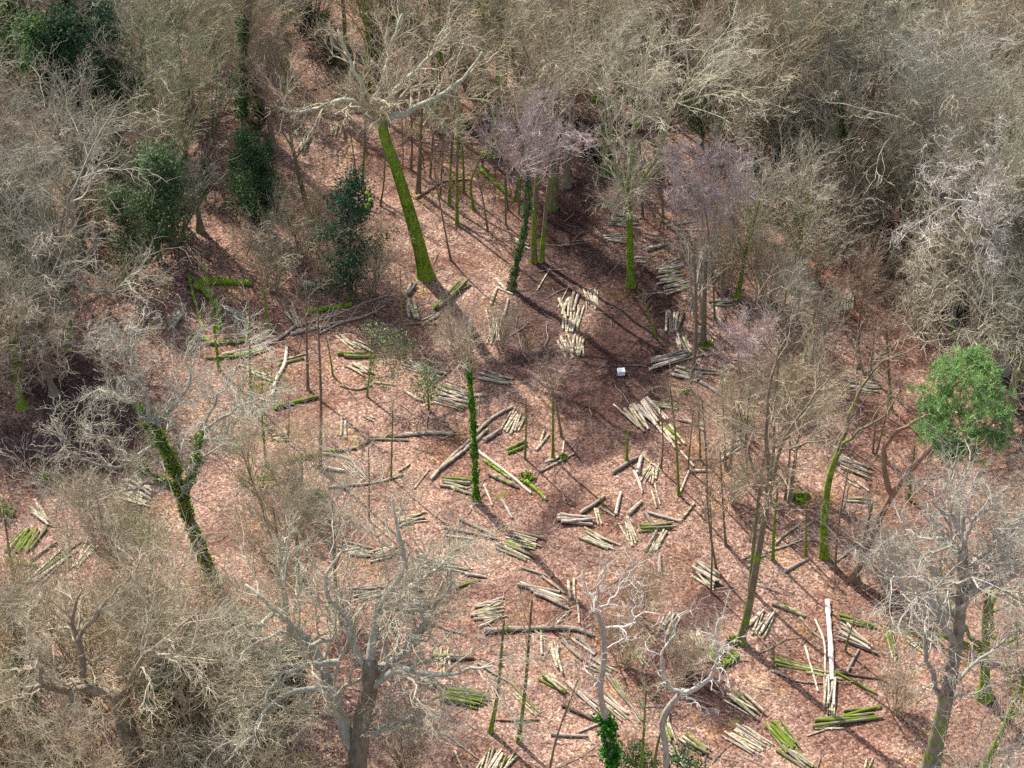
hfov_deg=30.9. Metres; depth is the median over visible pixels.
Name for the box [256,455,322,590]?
bare tree
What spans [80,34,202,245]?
bare tree
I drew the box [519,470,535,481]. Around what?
fern
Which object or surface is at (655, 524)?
cut log
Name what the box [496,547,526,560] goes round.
cut log
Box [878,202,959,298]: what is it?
hazel shrub
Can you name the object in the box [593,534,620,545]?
cut log
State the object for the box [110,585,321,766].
hazel shrub
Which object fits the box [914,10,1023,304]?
bare tree
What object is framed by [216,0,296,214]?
ivy tree
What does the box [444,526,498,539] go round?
cut log
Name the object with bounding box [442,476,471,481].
cut log
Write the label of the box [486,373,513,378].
cut log
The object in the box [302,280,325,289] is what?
fallen log
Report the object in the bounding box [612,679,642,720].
cut log
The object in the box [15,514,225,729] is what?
hazel shrub
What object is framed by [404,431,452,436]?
fallen log
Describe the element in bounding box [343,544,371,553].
cut log
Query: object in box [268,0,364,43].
hazel shrub
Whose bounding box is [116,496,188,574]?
shrub
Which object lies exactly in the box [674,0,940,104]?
oak tree
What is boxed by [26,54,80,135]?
holly tree
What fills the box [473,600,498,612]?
cut log
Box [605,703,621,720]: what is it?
cut log
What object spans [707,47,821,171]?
hazel shrub
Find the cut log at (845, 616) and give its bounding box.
[839,613,872,624]
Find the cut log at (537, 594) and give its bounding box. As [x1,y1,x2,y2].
[534,592,566,603]
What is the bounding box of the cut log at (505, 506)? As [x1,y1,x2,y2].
[499,498,512,518]
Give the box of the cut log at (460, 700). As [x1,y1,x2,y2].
[437,696,475,704]
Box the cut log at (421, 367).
[408,362,436,373]
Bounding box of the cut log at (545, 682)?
[538,678,565,692]
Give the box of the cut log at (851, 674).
[838,671,880,679]
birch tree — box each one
[658,126,770,318]
[694,162,758,298]
[707,302,782,439]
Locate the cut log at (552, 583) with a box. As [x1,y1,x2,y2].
[541,575,564,593]
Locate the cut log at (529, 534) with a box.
[511,529,544,538]
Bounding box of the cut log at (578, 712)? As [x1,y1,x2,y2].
[561,704,594,721]
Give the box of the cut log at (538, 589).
[530,584,561,601]
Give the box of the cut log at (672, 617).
[664,614,674,637]
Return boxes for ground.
[0,0,1023,767]
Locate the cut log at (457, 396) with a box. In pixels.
[437,393,469,398]
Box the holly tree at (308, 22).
[287,0,324,50]
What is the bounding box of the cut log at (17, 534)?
[4,530,21,551]
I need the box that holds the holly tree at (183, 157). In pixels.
[165,147,200,221]
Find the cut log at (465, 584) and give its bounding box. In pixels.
[455,579,480,588]
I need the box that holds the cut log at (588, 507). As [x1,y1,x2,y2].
[579,495,605,513]
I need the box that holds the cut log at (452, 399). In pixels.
[439,396,467,402]
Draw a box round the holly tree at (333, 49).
[310,2,358,82]
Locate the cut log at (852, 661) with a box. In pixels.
[846,649,859,672]
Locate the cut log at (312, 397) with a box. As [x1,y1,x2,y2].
[272,395,316,409]
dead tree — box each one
[571,543,673,767]
[638,589,750,767]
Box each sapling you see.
[0,494,16,580]
[0,496,18,519]
[185,247,220,371]
[210,353,299,465]
[226,276,258,412]
[253,274,274,329]
[254,461,280,490]
[280,265,331,390]
[284,394,298,438]
[289,291,349,469]
[322,330,336,376]
[343,103,359,176]
[350,422,379,520]
[358,94,376,187]
[358,316,417,397]
[373,107,403,206]
[383,251,420,345]
[387,387,399,476]
[391,110,418,169]
[402,80,449,194]
[403,88,419,170]
[405,359,445,411]
[417,49,491,225]
[419,66,496,205]
[424,147,453,260]
[425,99,465,198]
[429,91,447,178]
[439,95,487,193]
[463,128,490,210]
[473,165,495,231]
[474,125,525,225]
[483,590,535,733]
[491,105,514,210]
[500,575,542,743]
[511,383,534,459]
[517,139,525,215]
[520,628,615,767]
[523,331,581,458]
[554,400,562,437]
[606,636,702,767]
[619,738,710,767]
[625,430,628,461]
[628,388,676,469]
[633,131,650,218]
[637,288,657,338]
[643,364,704,495]
[645,144,677,224]
[646,634,721,767]
[654,213,723,391]
[655,179,718,320]
[663,378,733,489]
[678,471,740,592]
[679,400,707,460]
[680,454,732,569]
[682,231,723,345]
[683,389,711,470]
[701,411,738,545]
[710,357,736,470]
[729,354,765,480]
[747,416,790,525]
[752,265,805,393]
[759,379,810,500]
[762,470,784,561]
[769,640,776,668]
[779,255,815,400]
[803,270,834,361]
[804,505,806,555]
[815,455,870,572]
[843,602,871,651]
[854,490,885,584]
[865,297,907,410]
[869,395,882,453]
[875,392,892,455]
[907,443,920,500]
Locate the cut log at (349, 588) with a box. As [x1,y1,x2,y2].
[348,584,375,589]
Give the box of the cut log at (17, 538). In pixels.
[10,528,26,548]
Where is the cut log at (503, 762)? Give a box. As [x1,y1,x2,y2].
[499,756,506,767]
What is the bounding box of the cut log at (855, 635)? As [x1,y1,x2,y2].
[841,626,870,644]
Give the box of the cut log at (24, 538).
[14,531,31,551]
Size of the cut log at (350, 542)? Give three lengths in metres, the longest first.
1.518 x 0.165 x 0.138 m
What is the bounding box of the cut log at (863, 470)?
[838,462,869,473]
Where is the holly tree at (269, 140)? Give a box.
[259,134,278,172]
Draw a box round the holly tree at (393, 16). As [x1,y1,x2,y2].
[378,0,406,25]
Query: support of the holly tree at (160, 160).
on the ground
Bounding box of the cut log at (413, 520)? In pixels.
[400,515,423,526]
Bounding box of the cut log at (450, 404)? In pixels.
[433,398,463,408]
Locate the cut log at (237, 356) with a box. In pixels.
[235,349,261,358]
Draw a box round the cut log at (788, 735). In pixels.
[772,720,795,742]
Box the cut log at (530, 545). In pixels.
[506,539,535,547]
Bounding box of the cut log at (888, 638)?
[885,629,895,655]
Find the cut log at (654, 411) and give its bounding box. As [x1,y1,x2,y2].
[643,397,660,418]
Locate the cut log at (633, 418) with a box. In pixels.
[623,407,644,431]
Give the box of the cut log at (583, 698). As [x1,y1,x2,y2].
[564,680,597,711]
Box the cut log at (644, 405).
[640,400,656,422]
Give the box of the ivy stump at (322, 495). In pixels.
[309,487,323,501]
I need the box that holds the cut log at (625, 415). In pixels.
[615,406,638,427]
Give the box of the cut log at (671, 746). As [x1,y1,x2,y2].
[656,734,692,763]
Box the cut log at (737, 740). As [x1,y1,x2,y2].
[724,731,753,752]
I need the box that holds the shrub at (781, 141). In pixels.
[763,128,806,193]
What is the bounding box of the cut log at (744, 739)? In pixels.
[730,732,763,748]
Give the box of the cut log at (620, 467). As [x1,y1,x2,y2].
[611,456,638,473]
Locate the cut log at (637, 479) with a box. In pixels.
[632,470,642,491]
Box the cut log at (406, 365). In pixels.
[401,363,429,373]
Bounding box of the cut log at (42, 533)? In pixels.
[29,527,47,549]
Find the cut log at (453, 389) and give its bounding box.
[443,385,468,394]
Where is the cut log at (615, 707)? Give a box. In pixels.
[604,697,628,718]
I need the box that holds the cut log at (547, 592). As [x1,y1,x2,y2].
[523,587,559,597]
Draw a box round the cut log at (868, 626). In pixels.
[846,621,879,629]
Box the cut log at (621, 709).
[604,695,626,712]
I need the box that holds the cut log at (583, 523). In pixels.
[561,518,592,525]
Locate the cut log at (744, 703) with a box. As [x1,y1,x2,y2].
[726,693,755,710]
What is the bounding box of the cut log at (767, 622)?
[760,610,775,632]
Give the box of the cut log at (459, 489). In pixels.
[450,486,471,494]
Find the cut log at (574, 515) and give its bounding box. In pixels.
[560,512,591,517]
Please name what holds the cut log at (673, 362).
on the ground
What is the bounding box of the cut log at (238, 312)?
[224,304,245,316]
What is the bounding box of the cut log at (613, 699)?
[606,692,628,713]
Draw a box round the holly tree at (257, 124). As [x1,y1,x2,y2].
[246,96,273,144]
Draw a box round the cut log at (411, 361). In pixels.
[409,360,440,373]
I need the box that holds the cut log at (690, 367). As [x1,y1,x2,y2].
[684,366,715,371]
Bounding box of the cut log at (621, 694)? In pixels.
[605,674,639,715]
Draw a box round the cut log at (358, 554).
[346,552,369,556]
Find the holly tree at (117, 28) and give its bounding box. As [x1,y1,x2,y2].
[94,7,138,63]
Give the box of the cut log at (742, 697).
[733,689,757,711]
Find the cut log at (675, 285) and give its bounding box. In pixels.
[664,285,688,286]
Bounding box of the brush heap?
[579,142,611,163]
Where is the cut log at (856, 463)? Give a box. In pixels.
[839,458,869,466]
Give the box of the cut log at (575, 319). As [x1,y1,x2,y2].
[571,308,580,332]
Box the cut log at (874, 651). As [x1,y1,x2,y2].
[843,638,877,653]
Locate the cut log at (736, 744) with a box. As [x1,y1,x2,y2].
[721,734,751,753]
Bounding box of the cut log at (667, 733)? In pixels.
[665,721,670,741]
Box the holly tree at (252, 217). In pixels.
[231,161,284,237]
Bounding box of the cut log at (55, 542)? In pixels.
[30,541,56,559]
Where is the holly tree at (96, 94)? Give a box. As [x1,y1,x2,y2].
[77,77,122,143]
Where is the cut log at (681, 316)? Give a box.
[677,309,683,331]
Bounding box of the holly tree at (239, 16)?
[223,0,263,51]
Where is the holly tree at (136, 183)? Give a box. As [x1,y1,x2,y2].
[116,152,148,218]
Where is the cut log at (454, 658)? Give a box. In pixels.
[446,657,473,661]
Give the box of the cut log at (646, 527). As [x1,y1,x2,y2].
[641,525,674,528]
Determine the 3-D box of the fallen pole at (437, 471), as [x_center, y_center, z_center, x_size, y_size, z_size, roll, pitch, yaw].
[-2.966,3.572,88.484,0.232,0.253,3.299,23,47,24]
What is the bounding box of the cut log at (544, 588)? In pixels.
[517,583,559,592]
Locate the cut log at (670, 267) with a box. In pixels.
[658,264,683,270]
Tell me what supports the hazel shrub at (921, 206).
on the ground
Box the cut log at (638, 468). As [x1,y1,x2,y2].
[636,455,642,473]
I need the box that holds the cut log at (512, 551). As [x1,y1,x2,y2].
[498,544,525,558]
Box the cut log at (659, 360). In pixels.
[651,354,685,362]
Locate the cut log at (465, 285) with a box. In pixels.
[431,283,466,306]
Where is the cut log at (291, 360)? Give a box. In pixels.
[278,357,303,365]
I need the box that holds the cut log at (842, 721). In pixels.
[812,715,882,727]
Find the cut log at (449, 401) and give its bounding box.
[432,396,462,405]
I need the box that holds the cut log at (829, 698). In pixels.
[826,678,834,704]
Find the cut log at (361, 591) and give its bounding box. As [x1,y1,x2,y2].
[347,590,375,592]
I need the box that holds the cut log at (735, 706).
[723,699,754,718]
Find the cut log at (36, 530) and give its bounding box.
[23,527,37,550]
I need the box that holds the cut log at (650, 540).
[643,530,656,550]
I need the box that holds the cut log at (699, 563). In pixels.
[695,560,715,574]
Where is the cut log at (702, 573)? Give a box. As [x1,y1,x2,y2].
[691,565,715,581]
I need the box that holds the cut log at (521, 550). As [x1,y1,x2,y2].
[507,544,535,557]
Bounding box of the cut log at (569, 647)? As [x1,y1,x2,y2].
[561,637,583,659]
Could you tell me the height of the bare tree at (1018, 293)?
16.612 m
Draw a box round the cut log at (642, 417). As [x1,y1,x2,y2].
[633,403,649,429]
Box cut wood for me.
[28,122,928,767]
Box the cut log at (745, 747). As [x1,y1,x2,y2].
[725,738,760,755]
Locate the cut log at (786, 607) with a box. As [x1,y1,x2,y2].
[772,601,805,616]
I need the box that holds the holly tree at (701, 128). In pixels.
[677,63,732,149]
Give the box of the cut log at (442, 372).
[417,361,446,374]
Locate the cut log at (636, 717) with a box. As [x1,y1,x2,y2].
[615,678,639,721]
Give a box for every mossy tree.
[250,0,522,282]
[404,0,553,159]
[432,0,651,211]
[479,0,615,263]
[528,0,809,288]
[683,240,865,645]
[818,286,941,560]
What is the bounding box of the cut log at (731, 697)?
[729,695,755,717]
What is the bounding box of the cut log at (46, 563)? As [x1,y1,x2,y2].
[27,548,62,580]
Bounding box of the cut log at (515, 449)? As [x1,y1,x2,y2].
[507,444,527,454]
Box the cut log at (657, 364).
[652,355,685,366]
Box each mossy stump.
[35,469,49,481]
[559,452,568,460]
[678,386,690,394]
[698,338,714,349]
[707,646,739,669]
[726,634,737,645]
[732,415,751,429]
[792,488,810,503]
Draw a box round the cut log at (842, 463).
[838,460,861,472]
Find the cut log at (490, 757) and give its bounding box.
[486,746,494,767]
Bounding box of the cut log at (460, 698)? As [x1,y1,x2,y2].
[444,694,479,704]
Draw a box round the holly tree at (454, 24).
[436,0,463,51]
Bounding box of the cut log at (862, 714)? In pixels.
[818,712,874,717]
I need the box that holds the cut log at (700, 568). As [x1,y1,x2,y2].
[698,567,718,581]
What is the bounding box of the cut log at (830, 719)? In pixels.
[815,715,875,721]
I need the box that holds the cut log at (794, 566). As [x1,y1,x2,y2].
[783,558,808,572]
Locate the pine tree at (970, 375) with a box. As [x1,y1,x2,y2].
[847,342,1019,582]
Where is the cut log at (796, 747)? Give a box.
[780,720,798,749]
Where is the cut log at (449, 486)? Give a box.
[440,484,463,488]
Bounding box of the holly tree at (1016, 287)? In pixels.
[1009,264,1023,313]
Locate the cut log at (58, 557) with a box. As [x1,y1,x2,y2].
[38,540,81,574]
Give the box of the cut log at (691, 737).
[685,732,706,749]
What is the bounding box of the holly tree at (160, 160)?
[106,127,199,265]
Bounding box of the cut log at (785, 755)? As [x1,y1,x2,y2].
[775,749,804,767]
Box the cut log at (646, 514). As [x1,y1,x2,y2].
[643,511,653,528]
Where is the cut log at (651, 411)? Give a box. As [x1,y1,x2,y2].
[642,399,658,421]
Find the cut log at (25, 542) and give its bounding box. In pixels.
[17,531,31,552]
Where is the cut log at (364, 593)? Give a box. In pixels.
[353,590,379,597]
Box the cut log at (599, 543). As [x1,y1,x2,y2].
[583,536,613,549]
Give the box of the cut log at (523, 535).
[507,531,536,539]
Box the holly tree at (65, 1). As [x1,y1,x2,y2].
[50,0,93,52]
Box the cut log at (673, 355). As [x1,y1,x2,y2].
[654,351,688,359]
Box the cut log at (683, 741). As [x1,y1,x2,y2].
[677,737,701,754]
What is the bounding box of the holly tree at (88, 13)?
[75,0,99,47]
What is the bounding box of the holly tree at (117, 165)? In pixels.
[103,137,135,190]
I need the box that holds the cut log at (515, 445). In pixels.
[505,439,524,450]
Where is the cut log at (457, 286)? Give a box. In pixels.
[437,278,465,301]
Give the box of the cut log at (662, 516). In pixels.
[647,511,679,521]
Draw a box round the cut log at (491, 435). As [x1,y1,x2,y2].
[482,428,501,441]
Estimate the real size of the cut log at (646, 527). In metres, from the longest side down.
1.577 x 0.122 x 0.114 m
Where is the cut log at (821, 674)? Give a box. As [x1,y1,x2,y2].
[806,671,841,679]
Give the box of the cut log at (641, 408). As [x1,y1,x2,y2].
[637,404,657,426]
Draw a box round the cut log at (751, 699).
[742,690,765,711]
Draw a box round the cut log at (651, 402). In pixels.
[645,396,666,419]
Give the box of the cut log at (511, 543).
[507,541,533,554]
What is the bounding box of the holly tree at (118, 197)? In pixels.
[88,179,169,297]
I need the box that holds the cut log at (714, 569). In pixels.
[700,561,720,574]
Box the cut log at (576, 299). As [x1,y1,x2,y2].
[572,290,580,311]
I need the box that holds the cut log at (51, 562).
[26,553,69,577]
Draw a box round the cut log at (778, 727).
[774,721,792,745]
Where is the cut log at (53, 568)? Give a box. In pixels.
[35,550,77,581]
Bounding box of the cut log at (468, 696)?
[444,690,482,700]
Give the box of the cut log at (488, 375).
[478,371,505,380]
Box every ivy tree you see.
[0,286,304,592]
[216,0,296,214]
[413,274,501,502]
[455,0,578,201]
[466,50,596,291]
[793,20,896,231]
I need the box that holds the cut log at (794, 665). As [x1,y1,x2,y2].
[775,659,828,673]
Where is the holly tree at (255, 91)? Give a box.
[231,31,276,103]
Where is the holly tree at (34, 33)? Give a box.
[0,6,81,135]
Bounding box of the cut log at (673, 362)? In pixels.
[658,359,683,367]
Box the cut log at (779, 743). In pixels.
[765,726,787,752]
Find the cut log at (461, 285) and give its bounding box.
[439,278,468,306]
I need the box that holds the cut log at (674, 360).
[649,356,683,370]
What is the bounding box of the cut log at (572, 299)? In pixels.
[570,290,575,311]
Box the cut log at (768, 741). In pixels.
[746,726,773,744]
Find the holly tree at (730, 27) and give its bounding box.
[717,0,743,64]
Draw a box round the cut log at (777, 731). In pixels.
[770,724,793,748]
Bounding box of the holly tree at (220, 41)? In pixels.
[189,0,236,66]
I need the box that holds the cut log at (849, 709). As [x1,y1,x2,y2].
[843,707,879,711]
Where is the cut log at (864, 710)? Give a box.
[838,705,881,715]
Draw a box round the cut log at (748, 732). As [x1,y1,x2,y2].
[736,725,763,742]
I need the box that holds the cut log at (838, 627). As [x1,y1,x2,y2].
[837,626,866,643]
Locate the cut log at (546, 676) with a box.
[541,671,562,690]
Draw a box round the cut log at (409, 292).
[404,282,416,297]
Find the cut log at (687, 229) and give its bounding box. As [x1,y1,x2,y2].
[674,229,703,230]
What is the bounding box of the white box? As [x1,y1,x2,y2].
[617,368,624,375]
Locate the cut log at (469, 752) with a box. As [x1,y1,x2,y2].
[439,727,478,758]
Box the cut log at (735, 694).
[732,691,759,709]
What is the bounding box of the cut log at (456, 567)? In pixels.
[443,565,468,569]
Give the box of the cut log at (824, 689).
[823,677,825,707]
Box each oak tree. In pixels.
[0,0,153,268]
[0,1,89,244]
[0,26,29,191]
[0,56,188,343]
[0,158,173,353]
[0,182,136,380]
[0,249,82,410]
[0,256,136,404]
[0,449,295,767]
[67,0,85,53]
[78,0,211,110]
[153,412,577,767]
[241,0,337,89]
[479,0,681,105]
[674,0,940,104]
[753,0,976,127]
[768,2,1023,299]
[784,414,1023,767]
[832,0,1023,249]
[835,505,1023,703]
[859,141,1023,390]
[865,215,1023,437]
[880,108,1023,377]
[882,171,1016,344]
[903,222,1023,375]
[942,0,1016,92]
[947,228,1023,418]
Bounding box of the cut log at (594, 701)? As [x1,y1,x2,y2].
[581,691,598,704]
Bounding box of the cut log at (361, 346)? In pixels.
[352,341,372,351]
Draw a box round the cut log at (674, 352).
[651,349,682,360]
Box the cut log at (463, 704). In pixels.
[444,699,476,709]
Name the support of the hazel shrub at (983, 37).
on the ground
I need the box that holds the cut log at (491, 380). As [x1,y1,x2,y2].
[477,377,508,384]
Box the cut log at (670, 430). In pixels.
[663,423,680,440]
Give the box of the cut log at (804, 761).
[795,754,812,766]
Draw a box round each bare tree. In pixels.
[0,0,35,34]
[0,10,56,286]
[0,68,75,273]
[0,114,89,323]
[0,122,38,220]
[0,218,51,329]
[0,543,69,705]
[0,622,82,762]
[0,672,157,767]
[15,0,47,22]
[27,0,88,66]
[34,399,173,665]
[60,504,232,692]
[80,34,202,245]
[82,0,232,149]
[97,0,245,233]
[105,546,301,704]
[125,0,198,120]
[130,3,200,88]
[142,0,312,149]
[161,463,344,639]
[188,0,264,121]
[192,402,282,525]
[197,0,336,229]
[237,407,386,618]
[240,384,360,583]
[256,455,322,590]
[296,0,434,102]
[317,0,535,121]
[334,0,385,79]
[341,0,349,50]
[371,0,497,126]
[408,0,436,88]
[414,0,487,102]
[465,0,595,121]
[492,0,648,119]
[513,0,687,188]
[519,0,692,176]
[519,20,528,78]
[563,0,622,106]
[631,0,675,90]
[641,0,731,122]
[659,0,791,210]
[666,0,887,186]
[676,0,824,160]
[678,0,755,78]
[681,0,719,85]
[683,0,815,116]
[686,137,809,300]
[696,320,776,470]
[702,0,815,143]
[708,299,814,590]
[710,0,858,202]
[726,347,842,470]
[731,0,845,149]
[733,216,827,359]
[738,86,858,294]
[743,0,854,135]
[743,0,953,201]
[754,0,904,191]
[762,309,870,501]
[794,270,862,377]
[799,0,851,116]
[807,0,940,139]
[833,220,906,369]
[840,0,899,103]
[843,0,994,198]
[846,0,1014,226]
[864,5,1000,277]
[869,0,1013,81]
[895,640,1023,767]
[898,0,1023,174]
[910,0,1023,198]
[912,93,1023,325]
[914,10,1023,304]
[932,22,1023,373]
[944,237,1023,350]
[951,60,1023,253]
[960,0,1023,112]
[967,536,1023,767]
[968,543,1023,682]
[974,0,1023,199]
[981,0,1022,99]
[981,0,1023,55]
[981,58,1023,190]
[983,413,1023,580]
[988,2,1023,241]
[992,197,1023,383]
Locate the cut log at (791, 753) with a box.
[782,744,805,766]
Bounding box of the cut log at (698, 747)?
[685,739,710,754]
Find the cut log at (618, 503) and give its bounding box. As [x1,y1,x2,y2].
[615,491,621,514]
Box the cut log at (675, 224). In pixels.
[665,221,693,227]
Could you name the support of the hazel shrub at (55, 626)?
on the ground
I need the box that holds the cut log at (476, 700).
[441,691,480,701]
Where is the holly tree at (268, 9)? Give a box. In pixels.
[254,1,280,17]
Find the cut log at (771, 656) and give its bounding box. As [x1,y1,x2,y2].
[770,655,829,671]
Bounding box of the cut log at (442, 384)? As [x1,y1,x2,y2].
[441,383,467,391]
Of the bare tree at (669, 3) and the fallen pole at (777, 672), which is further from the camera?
the bare tree at (669, 3)
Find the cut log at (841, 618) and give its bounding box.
[839,617,872,625]
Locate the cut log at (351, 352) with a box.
[337,351,365,354]
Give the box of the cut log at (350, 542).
[343,540,372,549]
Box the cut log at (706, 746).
[685,735,709,749]
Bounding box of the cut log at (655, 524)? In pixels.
[643,521,673,526]
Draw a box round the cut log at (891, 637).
[888,628,895,652]
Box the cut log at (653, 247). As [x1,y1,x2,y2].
[645,242,669,250]
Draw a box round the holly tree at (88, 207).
[80,181,107,224]
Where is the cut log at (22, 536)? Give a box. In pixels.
[15,527,29,547]
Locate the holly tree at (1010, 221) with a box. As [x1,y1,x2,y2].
[999,185,1023,244]
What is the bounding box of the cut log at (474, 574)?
[465,572,485,577]
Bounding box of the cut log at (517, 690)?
[511,683,539,713]
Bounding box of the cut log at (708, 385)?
[699,380,720,393]
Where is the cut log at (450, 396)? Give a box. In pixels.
[440,391,466,402]
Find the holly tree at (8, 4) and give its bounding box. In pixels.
[0,0,34,87]
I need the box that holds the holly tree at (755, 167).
[740,154,771,207]
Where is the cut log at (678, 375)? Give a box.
[671,373,695,381]
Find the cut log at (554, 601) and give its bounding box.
[541,593,570,609]
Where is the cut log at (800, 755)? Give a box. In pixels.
[788,747,813,764]
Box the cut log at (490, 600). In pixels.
[474,596,503,606]
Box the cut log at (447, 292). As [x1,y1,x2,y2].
[431,280,459,310]
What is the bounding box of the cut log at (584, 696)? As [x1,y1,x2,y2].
[566,680,596,707]
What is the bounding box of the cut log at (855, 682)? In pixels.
[834,670,877,694]
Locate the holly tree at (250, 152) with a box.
[211,121,300,238]
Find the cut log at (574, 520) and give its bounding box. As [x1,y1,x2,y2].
[561,517,594,522]
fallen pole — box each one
[187,274,205,331]
[190,331,212,340]
[205,346,265,358]
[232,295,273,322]
[291,303,337,334]
[296,287,388,330]
[301,283,387,324]
[314,422,407,451]
[317,297,392,333]
[318,451,357,467]
[329,447,402,487]
[339,383,371,389]
[409,321,436,324]
[415,178,469,198]
[430,439,470,479]
[437,614,465,644]
[439,428,488,469]
[476,405,513,433]
[478,449,531,493]
[479,167,509,195]
[483,459,510,478]
[495,718,537,721]
[522,478,546,499]
[540,453,574,471]
[545,441,564,462]
[690,361,752,374]
[768,524,809,551]
[770,669,788,677]
[775,524,828,544]
[790,654,838,683]
[799,616,822,639]
[804,646,818,691]
[814,618,825,673]
[837,521,895,560]
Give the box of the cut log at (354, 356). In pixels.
[344,353,372,357]
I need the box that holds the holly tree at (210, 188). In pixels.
[194,152,221,202]
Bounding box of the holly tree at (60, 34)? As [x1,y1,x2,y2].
[24,0,116,143]
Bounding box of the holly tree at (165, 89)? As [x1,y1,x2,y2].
[149,46,174,106]
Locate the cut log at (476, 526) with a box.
[458,517,496,536]
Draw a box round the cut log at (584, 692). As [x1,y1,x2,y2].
[576,687,598,701]
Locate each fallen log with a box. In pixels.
[193,276,251,289]
[200,286,209,300]
[204,319,274,344]
[212,298,222,333]
[221,317,303,355]
[270,344,287,397]
[283,451,317,461]
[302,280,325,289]
[304,302,351,312]
[355,191,371,218]
[370,433,403,437]
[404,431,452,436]
[484,599,603,639]
[487,471,518,487]
[825,599,833,679]
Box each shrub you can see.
[0,0,47,32]
[0,82,78,185]
[0,124,54,246]
[0,173,26,284]
[0,198,72,330]
[0,217,29,291]
[0,286,39,375]
[0,474,179,695]
[0,509,54,649]
[0,525,51,702]
[0,595,17,697]
[0,626,20,679]
[0,653,111,767]
[0,697,120,767]
[0,719,37,767]
[2,45,139,178]
[12,106,81,239]
[15,0,34,16]
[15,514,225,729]
[44,151,121,239]
[52,0,189,91]
[56,539,292,767]
[83,710,220,767]
[87,105,242,241]
[89,595,261,762]
[96,0,281,139]
[107,700,261,767]
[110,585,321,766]
[115,548,342,767]
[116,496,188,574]
[130,557,245,697]
[141,717,300,767]
[191,685,352,767]
[221,180,321,291]
[237,716,326,767]
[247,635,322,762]
[258,157,334,254]
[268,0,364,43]
[290,186,389,295]
[311,206,416,301]
[352,649,476,767]
[360,0,384,14]
[399,0,509,91]
[421,284,499,354]
[463,290,524,349]
[488,0,569,66]
[520,0,639,85]
[576,0,690,88]
[593,587,674,669]
[595,511,702,621]
[631,0,699,44]
[631,0,757,85]
[649,603,730,675]
[654,168,784,293]
[702,187,828,303]
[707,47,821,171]
[712,441,758,505]
[725,32,875,188]
[741,0,873,95]
[762,173,881,283]
[763,128,806,193]
[779,91,949,250]
[781,26,893,144]
[793,59,965,242]
[824,23,1023,203]
[825,1,931,99]
[834,498,931,588]
[860,43,971,131]
[863,0,954,48]
[874,643,938,716]
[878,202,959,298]
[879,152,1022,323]
[880,242,962,331]
[883,138,975,243]
[910,0,1023,81]
[939,50,1012,164]
[947,0,1020,94]
[956,451,1023,553]
[961,211,1023,302]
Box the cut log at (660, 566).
[658,553,661,573]
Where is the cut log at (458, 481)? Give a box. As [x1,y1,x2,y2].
[442,478,469,483]
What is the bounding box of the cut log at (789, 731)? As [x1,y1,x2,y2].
[781,720,800,746]
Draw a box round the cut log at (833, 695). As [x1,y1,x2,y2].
[832,677,836,705]
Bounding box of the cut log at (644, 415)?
[630,404,657,423]
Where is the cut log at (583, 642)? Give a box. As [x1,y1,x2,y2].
[575,635,595,653]
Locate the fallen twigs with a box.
[0,0,1023,767]
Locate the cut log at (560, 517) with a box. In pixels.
[557,516,590,521]
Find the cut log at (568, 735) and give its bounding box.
[551,732,587,736]
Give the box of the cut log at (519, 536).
[504,532,535,541]
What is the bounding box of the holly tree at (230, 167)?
[224,152,249,201]
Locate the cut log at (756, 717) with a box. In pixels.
[733,695,758,719]
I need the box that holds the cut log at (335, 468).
[312,463,343,471]
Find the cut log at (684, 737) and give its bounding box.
[682,735,704,752]
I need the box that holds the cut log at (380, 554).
[370,551,392,557]
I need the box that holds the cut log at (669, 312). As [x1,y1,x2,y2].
[667,310,672,331]
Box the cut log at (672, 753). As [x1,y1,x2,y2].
[660,738,688,767]
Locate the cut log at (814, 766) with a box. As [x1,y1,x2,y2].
[794,748,816,767]
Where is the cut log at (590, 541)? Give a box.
[578,536,607,549]
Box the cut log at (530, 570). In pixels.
[521,566,545,575]
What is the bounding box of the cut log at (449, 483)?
[443,481,467,488]
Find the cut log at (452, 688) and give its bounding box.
[451,687,488,696]
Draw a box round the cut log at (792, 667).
[776,663,835,674]
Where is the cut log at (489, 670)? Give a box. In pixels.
[477,662,511,682]
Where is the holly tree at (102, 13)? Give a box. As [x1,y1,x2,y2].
[67,0,156,140]
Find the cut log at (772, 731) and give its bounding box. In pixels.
[764,722,788,747]
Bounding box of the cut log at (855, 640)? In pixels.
[839,630,870,649]
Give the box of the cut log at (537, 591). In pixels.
[530,588,566,601]
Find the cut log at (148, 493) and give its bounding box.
[133,480,152,495]
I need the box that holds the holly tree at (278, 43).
[268,24,289,67]
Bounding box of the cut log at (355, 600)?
[353,593,380,602]
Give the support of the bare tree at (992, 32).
on the ground
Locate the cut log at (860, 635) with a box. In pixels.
[846,623,872,646]
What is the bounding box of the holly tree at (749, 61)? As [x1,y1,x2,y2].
[731,8,783,101]
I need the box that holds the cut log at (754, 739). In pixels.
[736,727,764,746]
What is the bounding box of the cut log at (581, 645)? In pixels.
[571,638,594,654]
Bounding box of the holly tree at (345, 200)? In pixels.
[292,157,397,304]
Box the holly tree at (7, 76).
[0,59,28,128]
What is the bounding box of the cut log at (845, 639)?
[836,635,868,649]
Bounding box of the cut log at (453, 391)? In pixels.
[437,386,467,395]
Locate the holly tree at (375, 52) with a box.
[357,21,392,70]
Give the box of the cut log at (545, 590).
[520,581,561,597]
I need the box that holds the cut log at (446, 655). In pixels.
[431,654,462,657]
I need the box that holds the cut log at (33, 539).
[25,530,39,552]
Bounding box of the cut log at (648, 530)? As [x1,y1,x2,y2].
[638,527,670,532]

